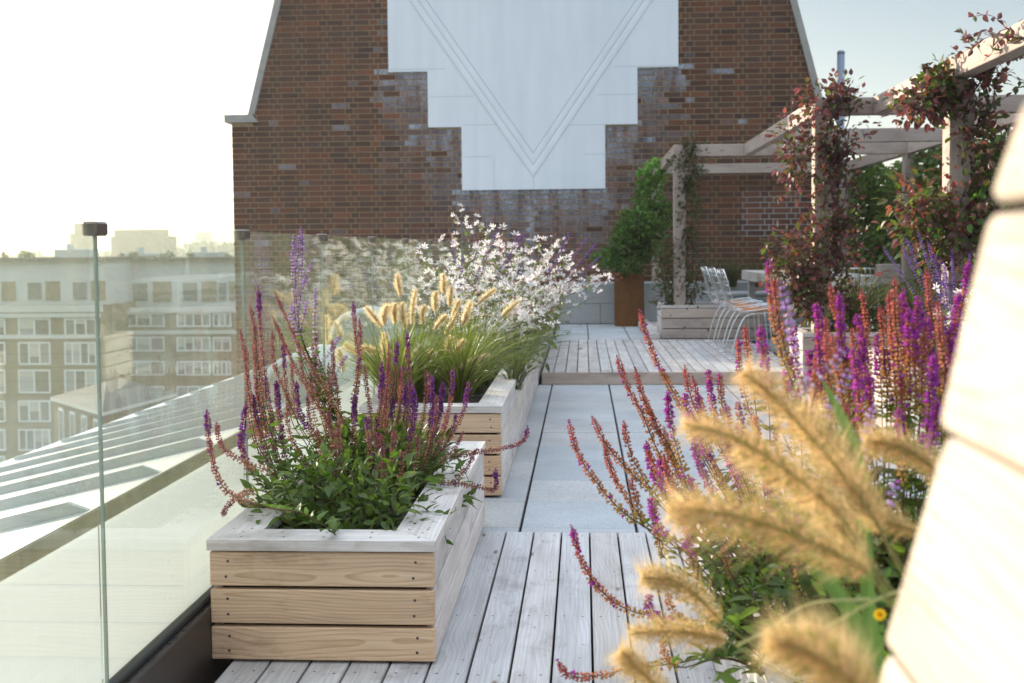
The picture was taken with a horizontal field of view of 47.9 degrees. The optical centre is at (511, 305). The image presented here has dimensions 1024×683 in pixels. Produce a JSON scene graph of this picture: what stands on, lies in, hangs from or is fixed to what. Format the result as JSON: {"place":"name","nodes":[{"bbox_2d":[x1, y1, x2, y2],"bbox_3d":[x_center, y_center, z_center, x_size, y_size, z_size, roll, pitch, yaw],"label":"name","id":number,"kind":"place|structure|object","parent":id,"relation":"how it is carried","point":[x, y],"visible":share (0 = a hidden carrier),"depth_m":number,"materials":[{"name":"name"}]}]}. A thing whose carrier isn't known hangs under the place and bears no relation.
{"place":"outdoors","nodes":[
{"label":"outdoors","id":0,"kind":"place"},
{"bbox_2d":[0,256,156,462],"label":"apartment block","id":1,"kind":"structure","parent":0,"point":[47,332],"depth_m":95.19,"materials":[{"name":"brick"}]},
{"bbox_2d":[0,318,5,334],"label":"window","id":2,"kind":"structure","parent":1,"relation":"in","point":[2,320],"depth_m":94.89,"materials":[{"name":"white"}]},
{"bbox_2d":[0,342,5,364],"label":"window","id":3,"kind":"structure","parent":1,"relation":"in","point":[2,344],"depth_m":95.00,"materials":[{"name":"white"}]},
{"bbox_2d":[0,370,5,392],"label":"window","id":4,"kind":"structure","parent":1,"relation":"in","point":[2,372],"depth_m":95.14,"materials":[{"name":"white"}]},
{"bbox_2d":[0,400,5,421],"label":"window","id":5,"kind":"structure","parent":1,"relation":"in","point":[2,402],"depth_m":95.26,"materials":[{"name":"white"}]},
{"bbox_2d":[0,429,5,450],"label":"window","id":6,"kind":"structure","parent":1,"relation":"in","point":[2,431],"depth_m":95.38,"materials":[{"name":"white"}]},
{"bbox_2d":[18,318,50,334],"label":"window","id":7,"kind":"structure","parent":1,"relation":"in","point":[26,326],"depth_m":94.75,"materials":[{"name":"white"}]},
{"bbox_2d":[18,342,50,364],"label":"window","id":8,"kind":"structure","parent":1,"relation":"in","point":[29,353],"depth_m":94.84,"materials":[{"name":"white"}]},
{"bbox_2d":[18,370,50,392],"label":"window","id":9,"kind":"structure","parent":1,"relation":"in","point":[29,381],"depth_m":94.98,"materials":[{"name":"white"}]},
{"bbox_2d":[18,400,50,421],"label":"window","id":10,"kind":"structure","parent":1,"relation":"in","point":[28,410],"depth_m":95.10,"materials":[{"name":"white"}]},
{"bbox_2d":[18,429,50,450],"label":"window","id":11,"kind":"structure","parent":1,"relation":"in","point":[28,439],"depth_m":95.21,"materials":[{"name":"white"}]},
{"bbox_2d":[54,244,98,256],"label":"roof plant","id":12,"kind":"object","parent":1,"relation":"on","point":[70,251],"visible":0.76,"depth_m":101.48,"materials":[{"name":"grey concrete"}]},
{"bbox_2d":[64,318,95,334],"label":"window","id":13,"kind":"structure","parent":1,"relation":"in","point":[71,325],"depth_m":94.49,"materials":[{"name":"white"}]},
{"bbox_2d":[64,342,95,364],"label":"window","id":14,"kind":"structure","parent":1,"relation":"in","point":[75,353],"depth_m":94.61,"materials":[{"name":"white"}]},
{"bbox_2d":[64,370,96,392],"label":"window","id":15,"kind":"structure","parent":1,"relation":"in","point":[73,379],"depth_m":94.73,"materials":[{"name":"white"}]},
{"bbox_2d":[70,223,92,248],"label":"distant tower","id":16,"kind":"structure","parent":0,"point":[79,239],"depth_m":430.06,"materials":[{"name":"concrete"}]},
{"bbox_2d":[50,378,176,442],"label":"hipped house","id":17,"kind":"structure","parent":0,"point":[76,412],"depth_m":64.27,"materials":[{"name":"brick"}]},
{"bbox_2d":[58,407,64,440],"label":"window","id":18,"kind":"structure","parent":17,"relation":"in","point":[60,410],"depth_m":65.29,"materials":[{"name":"white"}]},
{"bbox_2d":[69,411,75,436],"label":"window","id":19,"kind":"structure","parent":17,"relation":"in","point":[72,414],"depth_m":63.81,"materials":[{"name":"white"}]},
{"bbox_2d":[81,414,87,432],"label":"window","id":20,"kind":"structure","parent":17,"relation":"in","point":[84,425],"depth_m":62.34,"materials":[{"name":"white"}]},
{"bbox_2d":[111,229,176,256],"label":"distant tower","id":21,"kind":"structure","parent":0,"point":[150,241],"depth_m":439.12,"materials":[{"name":"concrete"}]},
{"bbox_2d":[196,233,211,245],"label":"distant tower","id":22,"kind":"structure","parent":0,"point":[201,237],"depth_m":915.25,"materials":[{"name":"concrete"}]},
{"bbox_2d":[318,302,462,402],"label":"fountain grass","id":23,"kind":"object","parent":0,"point":[374,351],"depth_m":5.44,"materials":[{"name":"plant"}]},
{"bbox_2d":[411,294,591,393],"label":"planter grass","id":24,"kind":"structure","parent":0,"point":[519,366],"depth_m":6.64,"materials":[{"name":"plant"}]},
{"bbox_2d":[0,0,1023,256],"label":"sky","id":25,"kind":"structure","parent":0,"point":[112,112],"materials":[{"name":"white"}]},
{"bbox_2d":[481,384,937,540],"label":"paving","id":26,"kind":"structure","parent":0,"point":[563,497],"depth_m":6.28,"materials":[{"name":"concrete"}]},
{"bbox_2d":[359,309,553,495],"bbox_3d":[-0.084,0.431,10.089,0.666,0.417,9.540,0,3,4],"label":"timber planter","id":27,"kind":"object","parent":26,"relation":"on","point":[496,413],"visible":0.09,"depth_m":5.42,"materials":[{"name":"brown wood"}]},
{"bbox_2d":[336,273,487,402],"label":"fountain grass","id":28,"kind":"object","parent":27,"relation":"on","point":[420,382],"depth_m":5.73,"materials":[{"name":"plant"}]},
{"bbox_2d":[400,237,466,354],"bbox_3d":[-0.444,0.049,7.278,0.708,0.972,0.930,0,3,4],"label":"white gaura","id":29,"kind":"object","parent":27,"relation":"in","point":[430,284],"visible":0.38,"depth_m":7.34,"materials":[{"name":"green plant"}]},
{"bbox_2d":[389,228,524,333],"bbox_3d":[-0.362,-0.054,7.675,1.029,0.930,0.350,0,3,16],"label":"lilac sage","id":30,"kind":"object","parent":27,"relation":"on","point":[454,258],"visible":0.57,"depth_m":7.68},
{"bbox_2d":[417,200,506,345],"bbox_3d":[-0.339,-0.155,8.392,0.777,1.215,0.787,-2,3,-31],"label":"white gaura","id":31,"kind":"object","parent":27,"relation":"in","point":[468,263],"visible":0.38,"depth_m":8.29,"materials":[{"name":"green plant"}]},
{"bbox_2d":[375,273,573,402],"bbox_3d":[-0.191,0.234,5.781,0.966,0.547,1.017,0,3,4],"label":"fountain grass","id":32,"kind":"object","parent":27,"relation":"on","point":[466,370],"depth_m":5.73,"materials":[{"name":"plant"}]},
{"bbox_2d":[432,233,532,328],"bbox_3d":[-0.233,-0.061,9.078,0.778,1.033,0.894,-2,3,-28],"label":"white gaura","id":33,"kind":"object","parent":27,"relation":"in","point":[459,269],"visible":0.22,"depth_m":9.06,"materials":[{"name":"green plant"}]},
{"bbox_2d":[433,263,543,384],"bbox_3d":[-0.244,0.167,6.955,0.875,0.847,1.077,0,3,4],"label":"white gaura","id":34,"kind":"object","parent":27,"relation":"in","point":[477,307],"visible":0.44,"depth_m":6.98,"materials":[{"name":"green plant"}]},
{"bbox_2d":[430,212,559,356],"bbox_3d":[-0.154,-0.099,7.924,0.801,1.112,0.956,-3,4,-38],"label":"white gaura","id":35,"kind":"object","parent":27,"relation":"in","point":[493,269],"visible":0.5,"depth_m":7.86,"materials":[{"name":"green plant"}]},
{"bbox_2d":[489,229,522,304],"bbox_3d":[-0.054,-0.097,8.418,0.227,0.935,0.621,-1,3,-5],"label":"lilac sage","id":36,"kind":"object","parent":27,"relation":"on","point":[500,247],"visible":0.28,"depth_m":8.45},
{"bbox_2d":[478,287,567,370],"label":"white gaura","id":37,"kind":"object","parent":27,"relation":"in","point":[522,321],"visible":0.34,"depth_m":7.33,"materials":[{"name":"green plant"}]},
{"bbox_2d":[463,232,583,332],"bbox_3d":[0.095,-0.099,9.137,0.947,1.043,1.025,0,3,4],"label":"white gaura","id":38,"kind":"object","parent":27,"relation":"in","point":[538,245],"visible":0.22,"depth_m":9.19,"materials":[{"name":"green plant"}]},
{"bbox_2d":[487,276,569,345],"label":"white gaura","id":39,"kind":"object","parent":27,"relation":"in","point":[537,305],"visible":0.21,"depth_m":9.68,"materials":[{"name":"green plant"}]},
{"bbox_2d":[463,241,621,372],"bbox_3d":[0.174,0.033,8.240,1.226,1.039,1.004,0,3,4],"label":"white gaura","id":40,"kind":"object","parent":27,"relation":"in","point":[540,292],"visible":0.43,"depth_m":8.21,"materials":[{"name":"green plant"}]},
{"bbox_2d":[512,247,604,338],"bbox_3d":[0.343,-0.107,10.432,1.037,0.866,0.897,1,3,22],"label":"white gaura","id":41,"kind":"object","parent":27,"relation":"in","point":[573,285],"visible":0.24,"depth_m":10.44,"materials":[{"name":"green plant"}]},
{"bbox_2d":[522,232,599,338],"bbox_3d":[0.363,-0.104,8.705,0.614,0.913,0.494,0,3,4],"label":"lilac sage","id":42,"kind":"object","parent":27,"relation":"in","point":[561,249],"visible":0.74,"depth_m":8.79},
{"bbox_2d":[789,327,938,392],"bbox_3d":[2.801,0.427,9.234,1.050,0.467,0.610,0,3,4],"label":"timber planter","id":43,"kind":"object","parent":26,"relation":"on","point":[806,342],"visible":0.25,"depth_m":8.96,"materials":[{"name":"grey"}]},
{"bbox_2d":[802,299,902,331],"bbox_3d":[2.716,0.115,9.222,0.883,0.403,0.557,0,3,4],"label":"shrub","id":44,"kind":"object","parent":43,"relation":"in","point":[872,323],"visible":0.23,"depth_m":9.14,"materials":[{"name":"green plant"}]},
{"bbox_2d":[765,258,973,331],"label":"ornamental grass","id":45,"kind":"object","parent":43,"relation":"in","point":[880,295],"depth_m":9.16,"materials":[{"name":"plant"}]},
{"bbox_2d":[863,348,960,458],"bbox_3d":[2.890,0.558,6.597,1.250,0.467,2.050,0,3,4],"label":"timber planter","id":46,"kind":"object","parent":26,"relation":"on","point":[876,422],"depth_m":7.14,"materials":[{"name":"grey"}]},
{"bbox_2d":[882,232,971,369],"bbox_3d":[2.564,0.010,6.458,0.828,0.876,1.419,0,3,4],"label":"lilac sage","id":47,"kind":"object","parent":46,"relation":"on","point":[946,287],"visible":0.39,"depth_m":6.60,"materials":[{"name":"purple plant"}]},
{"bbox_2d":[907,280,971,355],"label":"white gaura","id":48,"kind":"object","parent":46,"relation":"in","point":[949,312],"visible":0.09,"depth_m":6.21,"materials":[{"name":"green plant"}]},
{"bbox_2d":[555,323,876,342],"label":"paving","id":49,"kind":"structure","parent":0,"point":[604,332],"depth_m":14.22,"materials":[{"name":"wood"}]},
{"bbox_2d":[614,266,643,325],"bbox_3d":[1.575,-0.135,15.496,0.412,0.793,0.412,0,3,4],"label":"corten pot","id":50,"kind":"object","parent":49,"relation":"on","point":[628,297],"visible":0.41,"depth_m":15.32,"materials":[{"name":"metal"}]},
{"bbox_2d":[590,156,672,278],"bbox_3d":[1.614,-1.182,15.303,1.165,1.619,0.927,0,3,4],"label":"potted shrub","id":51,"kind":"object","parent":50,"relation":"in","point":[638,242],"visible":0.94,"depth_m":15.23,"materials":[{"name":"green plant"}]},
{"bbox_2d":[638,319,659,338],"bbox_3d":[1.786,0.278,14.475,0.320,0.063,2.650,0,3,4],"label":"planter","id":52,"kind":"object","parent":49,"relation":"on","point":[654,333],"visible":0.5,"depth_m":13.96,"materials":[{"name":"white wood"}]},
{"bbox_2d":[657,302,762,337],"bbox_3d":[2.302,0.160,13.485,1.165,0.377,0.750,0,3,4],"label":"timber planter","id":53,"kind":"object","parent":49,"relation":"on","point":[676,322],"visible":0.68,"depth_m":13.13,"materials":[{"name":"grey"}]},
{"bbox_2d":[557,281,866,323],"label":"block wall","id":54,"kind":"structure","parent":49,"relation":"on","point":[597,308],"depth_m":15.89,"materials":[{"name":"concrete"}]},
{"bbox_2d":[692,249,861,286],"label":"ornamental grass","id":55,"kind":"object","parent":54,"relation":"on","point":[732,273],"depth_m":15.62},
{"bbox_2d":[701,290,848,324],"bbox_3d":[3.449,0.042,14.913,1.950,0.465,0.450,0,3,4],"label":"garden bench","id":56,"kind":"object","parent":49,"relation":"on","point":[745,293],"visible":0.17,"depth_m":14.72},
{"bbox_2d":[839,124,1023,330],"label":"ivy screen","id":57,"kind":"object","parent":49,"relation":"on","point":[869,186],"visible":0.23,"depth_m":14.47,"materials":[{"name":"green plant"}]},
{"bbox_2d":[597,345,942,682],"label":"fountain grass","id":58,"kind":"object","parent":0,"point":[812,647],"depth_m":1.15,"materials":[{"name":"plant"}]},
{"bbox_2d":[759,339,788,356],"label":"platform paving","id":59,"kind":"structure","parent":0,"point":[774,346],"depth_m":12.23,"materials":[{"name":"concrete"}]},
{"bbox_2d":[742,270,875,347],"bbox_3d":[3.255,-0.003,12.992,0.898,0.750,3.100,0,3,4],"label":"dining table","id":60,"kind":"object","parent":59,"relation":"on","point":[752,277],"visible":0.16,"depth_m":12.93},
{"bbox_2d":[652,19,1023,331],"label":"pergola","id":61,"kind":"object","parent":59,"relation":"on","point":[882,145],"visible":0.52,"depth_m":10.11,"materials":[{"name":"wood"}]},
{"bbox_2d":[648,130,723,336],"bbox_3d":[2.006,-0.830,13.213,0.827,2.362,0.816,-3,4,-42],"label":"climbing vine","id":62,"kind":"object","parent":61,"relation":"attached to","point":[689,184],"visible":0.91,"depth_m":13.11,"materials":[{"name":"green plant"}]},
{"bbox_2d":[756,68,886,376],"bbox_3d":[2.446,-0.601,9.091,1.071,2.555,1.018,0,3,4],"label":"climbing vine","id":63,"kind":"object","parent":61,"relation":"attached to","point":[807,274],"visible":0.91,"depth_m":8.98,"materials":[{"name":"red plant"}]},
{"bbox_2d":[870,28,1023,349],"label":"climbing vine","id":64,"kind":"object","parent":61,"relation":"attached to","point":[938,83],"visible":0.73,"depth_m":7.03,"materials":[{"name":"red plant"}]},
{"bbox_2d":[964,10,1023,83],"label":"climbing vine","id":65,"kind":"object","parent":61,"relation":"attached to","point":[1003,75],"visible":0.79,"depth_m":6.06,"materials":[{"name":"red plant"}]},
{"bbox_2d":[831,268,878,326],"bbox_3d":[3.182,0.064,10.980,0.558,0.861,0.594,0,3,2],"label":"wire chair","id":66,"kind":"object","parent":59,"relation":"on","point":[853,276],"visible":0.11,"depth_m":10.71,"materials":[{"name":"silver metal"}]},
{"bbox_2d":[837,50,844,267],"bbox_3d":[5.311,-1.875,18.639,0.128,4.487,0.128,0,3,4],"label":"flue pipe","id":67,"kind":"object","parent":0,"point":[840,60],"visible":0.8,"depth_m":18.50,"materials":[{"name":"blue"}]},
{"bbox_2d":[876,264,900,326],"bbox_3d":[3.865,-0.004,11.851,0.200,0.854,0.200,0,3,4],"label":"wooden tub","id":68,"kind":"object","parent":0,"point":[880,267],"visible":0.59,"depth_m":11.74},
{"label":"ground","id":69,"kind":"structure","parent":0,"visible":0},
{"bbox_2d":[5,240,233,256],"bbox_3d":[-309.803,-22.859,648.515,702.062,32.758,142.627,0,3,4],"label":"trees","id":70,"kind":"object","parent":69,"relation":"on","point":[193,246],"visible":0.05,"depth_m":591.93,"materials":[{"name":"green plant"}]},
{"bbox_2d":[128,256,236,398],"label":"apartment block","id":71,"kind":"structure","parent":69,"relation":"on","point":[182,323],"depth_m":100.40,"materials":[{"name":"brick"}]},
{"bbox_2d":[129,313,164,326],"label":"window","id":72,"kind":"structure","parent":71,"relation":"in","point":[135,319],"depth_m":100.27,"materials":[{"name":"white"}]},
{"bbox_2d":[129,337,164,350],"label":"window","id":73,"kind":"structure","parent":71,"relation":"in","point":[136,343],"depth_m":100.37,"materials":[{"name":"white"}]},
{"bbox_2d":[130,361,164,374],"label":"window","id":74,"kind":"structure","parent":71,"relation":"in","point":[136,367],"depth_m":100.49,"materials":[{"name":"white"}]},
{"bbox_2d":[122,248,174,256],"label":"roof plant","id":75,"kind":"object","parent":71,"relation":"on","point":[141,251],"visible":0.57,"depth_m":107.21,"materials":[{"name":"grey metal"}]},
{"bbox_2d":[176,386,206,396],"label":"window","id":76,"kind":"structure","parent":71,"relation":"in","point":[180,390],"depth_m":100.37,"materials":[{"name":"white"}]},
{"bbox_2d":[176,313,210,326],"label":"window","id":77,"kind":"structure","parent":71,"relation":"in","point":[182,319],"depth_m":100.00,"materials":[{"name":"white"}]},
{"bbox_2d":[176,337,210,350],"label":"window","id":78,"kind":"structure","parent":71,"relation":"in","point":[182,343],"depth_m":100.12,"materials":[{"name":"white"}]},
{"bbox_2d":[176,361,210,374],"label":"window","id":79,"kind":"structure","parent":71,"relation":"in","point":[182,367],"depth_m":100.22,"materials":[{"name":"white"}]},
{"bbox_2d":[192,247,226,256],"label":"roof plant","id":80,"kind":"object","parent":71,"relation":"on","point":[203,253],"visible":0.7,"depth_m":106.86,"materials":[{"name":"grey concrete"}]},
{"bbox_2d":[213,313,230,326],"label":"window","id":81,"kind":"structure","parent":71,"relation":"in","point":[219,319],"depth_m":99.86,"materials":[{"name":"white"}]},
{"bbox_2d":[213,337,230,350],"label":"window","id":82,"kind":"structure","parent":71,"relation":"in","point":[219,343],"depth_m":99.98,"materials":[{"name":"white"}]},
{"bbox_2d":[213,361,230,374],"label":"window","id":83,"kind":"structure","parent":71,"relation":"in","point":[219,367],"depth_m":100.07,"materials":[{"name":"white"}]},
{"bbox_2d":[0,328,432,616],"bbox_3d":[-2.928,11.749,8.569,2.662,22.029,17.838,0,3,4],"label":"metal roof","id":84,"kind":"structure","parent":69,"relation":"on","point":[49,498],"depth_m":6.93,"materials":[{"name":"metal"}]},
{"bbox_2d":[260,344,357,410],"bbox_3d":[-1.592,0.940,9.224,0.600,1.199,0.900,0,3,4],"label":"roof vault","id":85,"kind":"object","parent":84,"relation":"attached to","point":[272,378],"visible":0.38,"depth_m":8.81,"materials":[{"name":"white"}]},
{"bbox_2d":[329,306,401,357],"bbox_3d":[-1.613,0.632,12.821,0.660,1.228,0.900,0,3,4],"label":"roof vault","id":86,"kind":"object","parent":84,"relation":"attached to","point":[345,320],"visible":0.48,"depth_m":12.40,"materials":[{"name":"white"}]},
{"bbox_2d":[224,0,839,374],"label":"brick gable","id":87,"kind":"structure","parent":69,"relation":"on","point":[384,121],"depth_m":16.63,"materials":[{"name":"brown"}]},
{"bbox_2d":[538,340,552,384],"bbox_3d":[2.566,11.829,7.663,6.360,21.860,19.400,0,3,4],"label":"terrace base","id":88,"kind":"object","parent":69,"relation":"on","point":[540,382],"depth_m":11.29,"materials":[{"name":"grey"}]},
{"bbox_2d":[0,220,499,682],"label":"glass balustrade","id":89,"kind":"object","parent":88,"relation":"on","point":[156,588],"visible":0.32,"depth_m":2.79,"materials":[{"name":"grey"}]},
{"bbox_2d":[213,532,719,682],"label":"deck","id":90,"kind":"structure","parent":88,"relation":"on","point":[563,607],"depth_m":3.53,"materials":[{"name":"grey"}]},
{"bbox_2d":[206,441,485,661],"bbox_3d":[-0.479,0.777,4.013,0.641,0.341,1.645,0,3,4],"label":"timber planter","id":91,"kind":"object","parent":90,"relation":"on","point":[278,593],"visible":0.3,"depth_m":3.21,"materials":[{"name":"brown wood"}]},
{"bbox_2d":[214,286,389,529],"bbox_3d":[-0.630,0.359,3.435,0.523,0.820,0.851,0,3,4],"label":"purple salvia","id":92,"kind":"object","parent":91,"relation":"in","point":[288,490],"visible":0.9,"depth_m":3.57,"materials":[{"name":"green plant"}]},
{"bbox_2d":[289,226,367,461],"bbox_3d":[-0.629,0.192,4.187,0.342,0.962,0.185,-3,4,-43],"label":"lilac sage","id":93,"kind":"object","parent":91,"relation":"in","point":[324,400],"visible":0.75,"depth_m":4.11,"materials":[{"name":"purple plant"}]},
{"bbox_2d":[203,409,458,544],"bbox_3d":[-0.554,0.499,3.352,0.509,0.529,0.990,2,4,36],"label":"purple salvia","id":94,"kind":"object","parent":91,"relation":"in","point":[368,516],"visible":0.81,"depth_m":3.48,"materials":[{"name":"green plant"}]},
{"bbox_2d":[264,291,413,517],"bbox_3d":[-0.584,0.335,4.004,0.505,0.784,0.588,0,3,4],"label":"purple salvia","id":95,"kind":"object","parent":91,"relation":"in","point":[329,425],"visible":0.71,"depth_m":3.96,"materials":[{"name":"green plant"}]},
{"bbox_2d":[349,343,450,474],"bbox_3d":[-0.449,0.415,4.399,0.541,0.582,0.533,0,3,4],"label":"purple salvia","id":96,"kind":"object","parent":91,"relation":"in","point":[387,376],"visible":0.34,"depth_m":4.32,"materials":[{"name":"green plant"}]},
{"bbox_2d":[344,331,529,513],"bbox_3d":[-0.290,0.407,4.034,0.705,0.635,0.538,0,3,4],"label":"purple salvia","id":97,"kind":"object","parent":91,"relation":"in","point":[420,445],"visible":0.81,"depth_m":3.98,"materials":[{"name":"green plant"}]},
{"bbox_2d":[696,503,915,682],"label":"timber planter","id":98,"kind":"object","parent":90,"relation":"on","point":[727,664],"depth_m":2.58,"materials":[{"name":"brown wood"}]},
{"bbox_2d":[566,309,838,638],"bbox_3d":[0.568,0.387,2.647,0.818,0.755,0.563,-3,4,-35],"label":"rust salvia","id":99,"kind":"object","parent":98,"relation":"on","point":[666,443],"visible":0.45,"depth_m":2.69,"materials":[{"name":"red plant"}]},
{"bbox_2d":[555,389,892,682],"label":"rust salvia","id":100,"kind":"object","parent":98,"relation":"on","point":[740,602],"visible":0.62,"depth_m":2.36,"materials":[{"name":"red plant"}]},
{"bbox_2d":[778,279,899,681],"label":"lilac sage","id":101,"kind":"object","parent":98,"relation":"on","point":[888,651],"visible":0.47,"depth_m":1.44,"materials":[{"name":"purple plant"}]},
{"bbox_2d":[775,417,918,638],"bbox_3d":[0.823,0.501,2.591,0.483,0.570,0.566,0,3,4],"label":"rust salvia","id":102,"kind":"object","parent":98,"relation":"on","point":[794,598],"visible":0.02,"depth_m":2.61,"materials":[{"name":"green plant"}]},
{"bbox_2d":[804,378,890,680],"bbox_3d":[0.413,0.280,1.361,0.072,0.396,0.200,1,3,34],"label":"strap leaf plant","id":103,"kind":"object","parent":98,"relation":"in","point":[867,590],"visible":0.54,"depth_m":1.34,"materials":[{"name":"green plant"}]},
{"bbox_2d":[755,258,949,682],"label":"rust salvia","id":104,"kind":"object","parent":98,"relation":"on","point":[913,349],"visible":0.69,"depth_m":2.02,"materials":[{"name":"purple plant"}]},
{"bbox_2d":[873,609,895,655],"bbox_3d":[0.534,0.562,1.370,0.281,0.453,0.013,-2,3,-29],"label":"yellow flower","id":105,"kind":"object","parent":98,"relation":"on","point":[880,614],"visible":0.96,"depth_m":1.30,"materials":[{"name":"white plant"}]},
{"bbox_2d":[908,260,973,540],"bbox_3d":[0.812,0.365,1.988,0.452,0.888,0.510,0,3,4],"label":"rust salvia","id":106,"kind":"object","parent":98,"relation":"on","point":[947,366],"visible":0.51,"depth_m":1.86,"materials":[{"name":"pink plant"}]},
{"bbox_2d":[935,302,963,448],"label":"rust salvia","id":107,"kind":"object","parent":98,"relation":"on","point":[955,354],"visible":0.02,"depth_m":2.16,"materials":[{"name":"orange plant"}]},
{"bbox_2d":[880,108,1023,682],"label":"timber screen","id":108,"kind":"object","parent":90,"relation":"on","point":[958,616],"visible":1,"depth_m":0.58,"materials":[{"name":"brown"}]},
{"bbox_2d":[542,339,788,386],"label":"platform","id":109,"kind":"structure","parent":88,"relation":"on","point":[591,362],"depth_m":10.55,"materials":[{"name":"grey"}]},
{"bbox_2d":[700,266,757,345],"bbox_3d":[2.337,-0.002,12.446,0.594,0.861,0.558,0,3,4],"label":"wire chair","id":110,"kind":"object","parent":109,"relation":"on","point":[715,301],"visible":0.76,"depth_m":12.32,"materials":[{"name":"silver metal"}]},
{"bbox_2d":[708,267,770,352],"bbox_3d":[2.290,0.037,11.678,0.594,0.861,0.558,0,3,4],"label":"wire chair","id":111,"kind":"object","parent":109,"relation":"on","point":[748,304],"visible":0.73,"depth_m":11.56,"materials":[{"name":"silver metal"}]},
{"bbox_2d":[716,268,781,358],"bbox_3d":[2.245,0.073,10.951,0.594,0.861,0.558,0,3,4],"label":"wire chair","id":112,"kind":"object","parent":109,"relation":"on","point":[741,310],"visible":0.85,"depth_m":10.82,"materials":[{"name":"silver metal"}]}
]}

